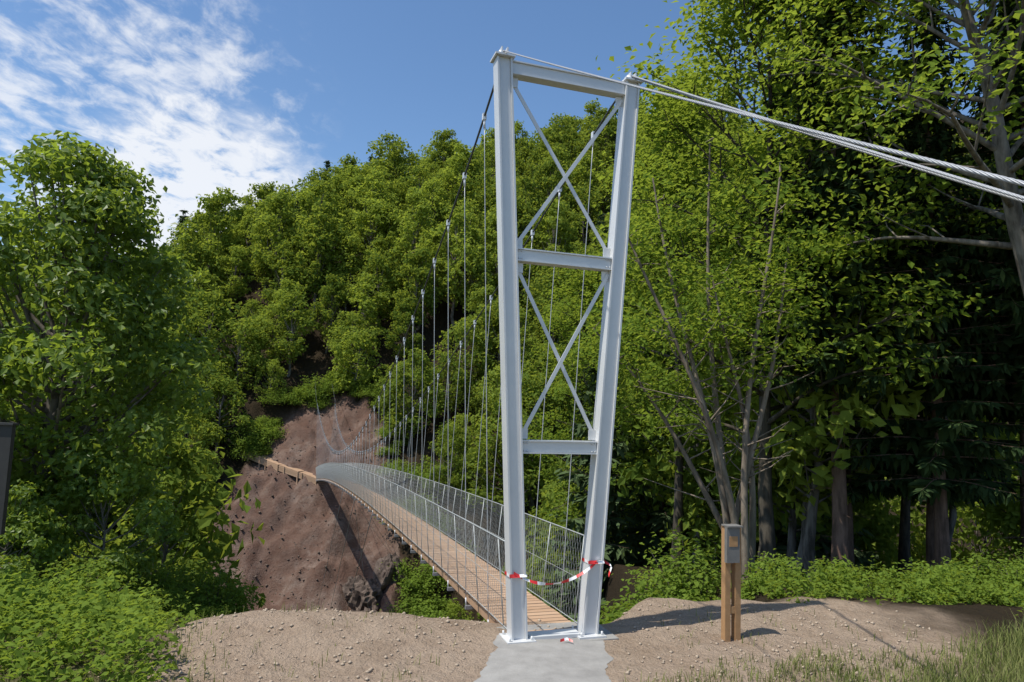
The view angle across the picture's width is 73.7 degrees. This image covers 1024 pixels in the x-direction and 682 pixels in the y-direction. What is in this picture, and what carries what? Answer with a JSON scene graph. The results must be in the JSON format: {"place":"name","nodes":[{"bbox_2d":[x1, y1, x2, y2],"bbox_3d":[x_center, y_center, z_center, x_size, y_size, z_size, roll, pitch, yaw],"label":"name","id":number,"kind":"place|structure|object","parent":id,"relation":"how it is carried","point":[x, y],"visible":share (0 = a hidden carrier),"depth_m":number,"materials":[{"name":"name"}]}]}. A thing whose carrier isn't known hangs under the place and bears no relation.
{"place":"outdoors","nodes":[
{"label":"outdoors","id":0,"kind":"place"},
{"bbox_2d":[0,0,998,254],"label":"sky","id":1,"kind":"structure","parent":0,"point":[202,96],"materials":[{"name":"blue"}]},
{"bbox_2d":[0,117,1023,681],"bbox_3d":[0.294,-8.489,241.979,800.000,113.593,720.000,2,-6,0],"label":"ground","id":2,"kind":"structure","parent":0,"point":[292,525],"depth_m":9.55,"materials":[{"name":"soil"}]},
{"bbox_2d":[0,422,18,534],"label":"information board","id":3,"kind":"object","parent":2,"relation":"on","point":[7,434],"visible":1,"depth_m":7.86,"materials":[{"name":"grey metal"}]},
{"bbox_2d":[0,581,54,616],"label":"bush","id":4,"kind":"object","parent":2,"relation":"on","point":[28,598],"visible":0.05,"depth_m":9.69,"materials":[{"name":"green plant"}]},
{"bbox_2d":[0,479,70,584],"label":"maple sapling","id":5,"kind":"object","parent":2,"relation":"on","point":[49,552],"visible":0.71,"depth_m":11.25,"materials":[{"name":"green plant"}]},
{"bbox_2d":[0,564,74,606],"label":"bush","id":6,"kind":"object","parent":2,"relation":"on","point":[19,579],"visible":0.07,"depth_m":10.15,"materials":[{"name":"green plant"}]},
{"bbox_2d":[0,433,76,564],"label":"maple sapling","id":7,"kind":"object","parent":2,"relation":"on","point":[16,464],"visible":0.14,"depth_m":12.44,"materials":[{"name":"green plant"}]},
{"bbox_2d":[19,558,68,588],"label":"bush","id":8,"kind":"object","parent":2,"relation":"on","point":[45,573],"visible":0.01,"depth_m":12.46,"materials":[{"name":"green plant"}]},
{"bbox_2d":[20,546,155,609],"bbox_3d":[-6.874,3.971,10.946,2.102,1.332,2.138,-2,-7,33],"label":"bush","id":9,"kind":"object","parent":2,"relation":"on","point":[87,569],"visible":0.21,"depth_m":10.88,"materials":[{"name":"green plant"}]},
{"bbox_2d":[0,563,203,681],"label":"nettle undergrowth","id":10,"kind":"object","parent":2,"relation":"on","point":[134,617],"visible":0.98,"depth_m":6.87,"materials":[{"name":"green plant"}]},
{"bbox_2d":[60,556,145,598],"bbox_3d":[-7.269,4.340,11.932,1.833,1.162,1.865,1,-6,9],"label":"bush","id":11,"kind":"object","parent":2,"relation":"on","point":[114,578],"visible":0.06,"depth_m":11.94,"materials":[{"name":"green plant"}]},
{"bbox_2d":[21,446,187,591],"bbox_3d":[-7.580,3.496,12.766,2.846,3.035,2.769,1,-6,7],"label":"maple sapling","id":12,"kind":"object","parent":2,"relation":"on","point":[103,487],"visible":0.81,"depth_m":12.49,"materials":[{"name":"green plant"}]},
{"bbox_2d":[0,130,220,583],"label":"maple tree","id":13,"kind":"object","parent":2,"relation":"on","point":[98,204],"visible":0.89,"depth_m":13.16,"materials":[{"name":"green plant"}]},
{"bbox_2d":[132,585,187,615],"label":"bush","id":14,"kind":"object","parent":2,"relation":"on","point":[163,592],"visible":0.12,"depth_m":12.24,"materials":[{"name":"green plant"}]},
{"bbox_2d":[123,557,205,608],"bbox_3d":[-7.009,4.749,13.149,1.913,1.213,1.946,-2,-7,33],"label":"bush","id":15,"kind":"object","parent":2,"relation":"on","point":[162,582],"visible":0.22,"depth_m":13.26,"materials":[{"name":"green plant"}]},
{"bbox_2d":[123,551,216,612],"bbox_3d":[-7.133,5.080,14.163,2.166,1.350,2.129,2,-6,-1],"label":"bush","id":16,"kind":"object","parent":2,"relation":"on","point":[180,575],"visible":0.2,"depth_m":14.17,"materials":[{"name":"green plant"}]},
{"bbox_2d":[155,594,194,616],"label":"bush","id":17,"kind":"object","parent":2,"relation":"on","point":[188,610],"visible":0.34,"depth_m":12.33,"materials":[{"name":"green plant"}]},
{"bbox_2d":[195,604,231,617],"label":"bush","id":18,"kind":"object","parent":2,"relation":"on","point":[206,613],"visible":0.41,"depth_m":12.51,"materials":[{"name":"green plant"}]},
{"bbox_2d":[172,558,272,614],"bbox_3d":[-6.214,5.282,14.347,2.153,1.365,2.190,6,-7,-35],"label":"bush","id":19,"kind":"object","parent":2,"relation":"on","point":[239,590],"visible":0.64,"depth_m":14.28,"materials":[{"name":"green plant"}]},
{"bbox_2d":[204,594,247,614],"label":"bush","id":20,"kind":"object","parent":2,"relation":"on","point":[214,606],"visible":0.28,"depth_m":14.14,"materials":[{"name":"green plant"}]},
{"bbox_2d":[227,439,317,484],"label":"wooden boardwalk","id":21,"kind":"structure","parent":2,"relation":"on","point":[294,472],"depth_m":64.68,"materials":[{"name":"brown wood"}]},
{"bbox_2d":[226,402,403,609],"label":"scree rubble","id":22,"kind":"object","parent":2,"relation":"on","point":[304,514],"visible":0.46,"depth_m":61.19,"materials":[{"name":"brown stone"}]},
{"bbox_2d":[201,368,486,619],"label":"slope shrubs","id":23,"kind":"object","parent":2,"relation":"on","point":[435,607],"visible":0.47,"depth_m":65.93,"materials":[{"name":"green plant"}]},
{"bbox_2d":[342,575,366,601],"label":"boulder","id":24,"kind":"object","parent":2,"relation":"on","point":[347,586],"visible":0.48,"depth_m":55.98,"materials":[{"name":"grey stone"}]},
{"bbox_2d":[348,578,382,611],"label":"boulder","id":25,"kind":"object","parent":2,"relation":"on","point":[359,598],"visible":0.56,"depth_m":54.69,"materials":[{"name":"grey stone"}]},
{"bbox_2d":[358,607,376,611],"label":"boulder","id":26,"kind":"object","parent":2,"relation":"on","point":[366,609],"visible":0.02,"depth_m":53.56,"materials":[{"name":"stone"}]},
{"bbox_2d":[0,86,763,619],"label":"hillside forest","id":27,"kind":"object","parent":2,"relation":"on","point":[378,212],"visible":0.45,"depth_m":82.09,"materials":[{"name":"green plant"}]},
{"bbox_2d":[373,552,404,591],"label":"boulder","id":28,"kind":"object","parent":2,"relation":"on","point":[383,576],"visible":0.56,"depth_m":55.99,"materials":[{"name":"grey stone"}]},
{"bbox_2d":[11,151,1020,621],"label":"gorge woodland","id":29,"kind":"object","parent":2,"relation":"on","point":[799,519],"visible":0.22,"depth_m":24.50,"materials":[{"name":"green plant"}]},
{"bbox_2d":[474,635,613,681],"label":"concrete path","id":30,"kind":"structure","parent":2,"relation":"on","point":[555,660],"depth_m":7.13,"materials":[{"name":"grey concrete"}]},
{"bbox_2d":[521,245,672,532],"bbox_3d":[4.666,3.677,33.333,8.938,16.827,9.521,3,-6,-9],"label":"beech tree","id":31,"kind":"object","parent":2,"relation":"on","point":[590,281],"visible":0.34,"depth_m":33.25,"materials":[{"name":"green plant"}]},
{"bbox_2d":[559,600,636,622],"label":"bush","id":32,"kind":"object","parent":2,"relation":"on","point":[600,615],"depth_m":12.57,"materials":[{"name":"green plant"}]},
{"bbox_2d":[599,605,628,623],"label":"bush","id":33,"kind":"object","parent":2,"relation":"on","point":[615,613],"visible":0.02,"depth_m":11.27,"materials":[{"name":"green plant"}]},
{"bbox_2d":[603,590,671,618],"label":"bush","id":34,"kind":"object","parent":2,"relation":"on","point":[633,602],"visible":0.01,"depth_m":12.37,"materials":[{"name":"green plant"}]},
{"bbox_2d":[599,595,682,622],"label":"bush","id":35,"kind":"object","parent":2,"relation":"on","point":[617,605],"visible":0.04,"depth_m":11.78,"materials":[{"name":"green plant"}]},
{"bbox_2d":[548,59,762,567],"bbox_3d":[6.473,-1.194,25.997,10.157,20.299,9.143,2,-6,3],"label":"beech tree","id":36,"kind":"object","parent":2,"relation":"on","point":[678,484],"visible":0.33,"depth_m":26.02,"materials":[{"name":"green plant"}]},
{"bbox_2d":[601,519,720,606],"bbox_3d":[3.846,5.010,14.535,3.629,2.300,3.691,-3,-7,39],"label":"bush","id":37,"kind":"object","parent":2,"relation":"on","point":[696,585],"visible":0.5,"depth_m":14.45,"materials":[{"name":"green plant"}]},
{"bbox_2d":[314,46,1023,643],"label":"suspension bridge","id":38,"kind":"structure","parent":2,"relation":"on","point":[486,590],"depth_m":8.38,"materials":[{"name":"paint"}]},
{"bbox_2d":[504,557,611,641],"bbox_3d":[0.570,2.969,7.908,1.270,0.885,0.439,4,-6,-18],"label":"barrier tape","id":39,"kind":"object","parent":38,"relation":"attached to","point":[522,576],"visible":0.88,"depth_m":7.92,"materials":[{"name":"red plastic"}]},
{"bbox_2d":[623,554,720,603],"bbox_3d":[3.792,5.460,14.726,2.750,1.743,2.797,1,-6,6],"label":"bush","id":40,"kind":"object","parent":2,"relation":"on","point":[680,578],"visible":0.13,"depth_m":14.49,"materials":[{"name":"green plant"}]},
{"bbox_2d":[642,561,720,589],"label":"bush","id":41,"kind":"object","parent":2,"relation":"on","point":[674,573],"visible":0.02,"depth_m":16.70,"materials":[{"name":"green plant"}]},
{"bbox_2d":[566,120,848,582],"bbox_3d":[3.956,-0.070,14.280,5.561,10.072,3.355,2,-6,0],"label":"hazel tree","id":42,"kind":"object","parent":2,"relation":"on","point":[731,510],"visible":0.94,"depth_m":14.03,"materials":[{"name":"green plant"}]},
{"bbox_2d":[721,524,742,641],"bbox_3d":[2.631,2.922,8.152,0.221,1.423,0.180,3,-6,-14],"label":"trail sign post","id":43,"kind":"object","parent":2,"relation":"on","point":[730,581],"visible":0.9,"depth_m":8.14,"materials":[{"name":"brown wood"}]},
{"bbox_2d":[590,0,998,575],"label":"beech tree","id":44,"kind":"object","parent":2,"relation":"on","point":[740,22],"visible":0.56,"depth_m":17.94,"materials":[{"name":"green plant"}]},
{"bbox_2d":[613,548,1023,619],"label":"forest edge undergrowth","id":45,"kind":"object","parent":2,"relation":"on","point":[762,579],"visible":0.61,"depth_m":11.11,"materials":[{"name":"green plant"}]},
{"bbox_2d":[761,220,901,564],"bbox_3d":[14.882,0.407,32.897,11.172,22.329,10.057,-1,-7,31],"label":"beech tree","id":46,"kind":"object","parent":2,"relation":"on","point":[826,551],"depth_m":32.09,"materials":[{"name":"green plant"}]},
{"bbox_2d":[704,37,979,558],"bbox_3d":[10.662,-2.119,25.187,9.600,21.314,10.665,5,-6,-30],"label":"beech tree","id":47,"kind":"object","parent":2,"relation":"on","point":[758,103],"visible":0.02,"depth_m":25.67,"materials":[{"name":"green plant"}]},
{"bbox_2d":[728,0,968,574],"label":"spruce tree","id":48,"kind":"object","parent":2,"relation":"on","point":[840,544],"visible":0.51,"depth_m":17.33,"materials":[{"name":"green plant"}]},
{"bbox_2d":[770,36,932,571],"bbox_3d":[10.212,-1.852,20.825,5.290,18.007,5.231,1,-6,8],"label":"spruce tree","id":49,"kind":"object","parent":2,"relation":"on","point":[857,493],"visible":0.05,"depth_m":19.51,"materials":[{"name":"green plant"}]},
{"bbox_2d":[821,563,898,597],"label":"bush","id":50,"kind":"object","parent":2,"relation":"on","point":[869,587],"visible":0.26,"depth_m":12.00,"materials":[{"name":"green plant"}]},
{"bbox_2d":[702,0,1023,295],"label":"leaning beech tree","id":51,"kind":"object","parent":2,"relation":"on","point":[1011,213],"visible":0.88,"depth_m":14.36,"materials":[{"name":"green plant"}]},
{"bbox_2d":[788,123,1018,574],"bbox_3d":[16.014,0.116,26.897,10.579,18.697,9.931,-3,-7,41],"label":"beech tree","id":52,"kind":"object","parent":2,"relation":"on","point":[904,553],"visible":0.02,"depth_m":26.32,"materials":[{"name":"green plant"}]},
{"bbox_2d":[875,557,957,594],"bbox_3d":[7.452,4.421,12.565,1.622,0.782,1.430,2,-6,-4],"label":"bush","id":53,"kind":"object","parent":2,"relation":"on","point":[898,578],"visible":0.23,"depth_m":12.50,"materials":[{"name":"green plant"}]},
{"bbox_2d":[829,0,1023,576],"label":"spruce tree","id":54,"kind":"object","parent":2,"relation":"on","point":[935,444],"visible":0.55,"depth_m":17.07,"materials":[{"name":"green plant"}]},
{"bbox_2d":[859,30,1023,574],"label":"spruce tree","id":55,"kind":"object","parent":2,"relation":"on","point":[930,532],"visible":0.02,"depth_m":19.99,"materials":[{"name":"green plant"}]},
{"bbox_2d":[924,546,1023,594],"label":"bush","id":56,"kind":"object","parent":2,"relation":"on","point":[982,564],"visible":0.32,"depth_m":12.95,"materials":[{"name":"green plant"}]},
{"bbox_2d":[926,0,1023,539],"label":"spruce tree","id":57,"kind":"object","parent":2,"relation":"on","point":[1009,276],"visible":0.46,"depth_m":16.80,"materials":[{"name":"green plant"}]},
{"bbox_2d":[948,8,1023,560],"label":"spruce tree","id":58,"kind":"object","parent":2,"relation":"on","point":[1014,418],"depth_m":21.71,"materials":[{"name":"green plant"}]},
{"bbox_2d":[951,7,1023,400],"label":"spruce tree","id":59,"kind":"object","parent":2,"relation":"on","point":[988,134],"visible":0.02,"depth_m":19.68,"materials":[{"name":"green plant"}]},
{"bbox_2d":[970,581,1023,606],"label":"bush","id":60,"kind":"object","parent":2,"relation":"on","point":[988,596],"visible":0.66,"depth_m":10.86,"materials":[{"name":"green plant"}]},
{"bbox_2d":[973,552,1023,601],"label":"bush","id":61,"kind":"object","parent":2,"relation":"on","point":[1008,577],"visible":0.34,"depth_m":11.88,"materials":[{"name":"green plant"}]},
{"bbox_2d":[991,543,1023,572],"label":"bush","id":62,"kind":"object","parent":2,"relation":"on","point":[1018,559],"visible":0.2,"depth_m":14.36,"materials":[{"name":"green plant"}]},
{"bbox_2d":[995,533,1023,581],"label":"bush","id":63,"kind":"object","parent":2,"relation":"on","point":[1012,548],"visible":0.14,"depth_m":13.06,"materials":[{"name":"green plant"}]},
{"bbox_2d":[0,602,1023,681],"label":"grass","id":64,"kind":"structure","parent":0,"point":[1017,642],"depth_m":7.24,"materials":[{"name":"green plant"}]},
{"bbox_2d":[78,604,1018,681],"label":"gravel","id":65,"kind":"structure","parent":0,"point":[369,670],"depth_m":7.70,"materials":[{"name":"stone"}]}
]}

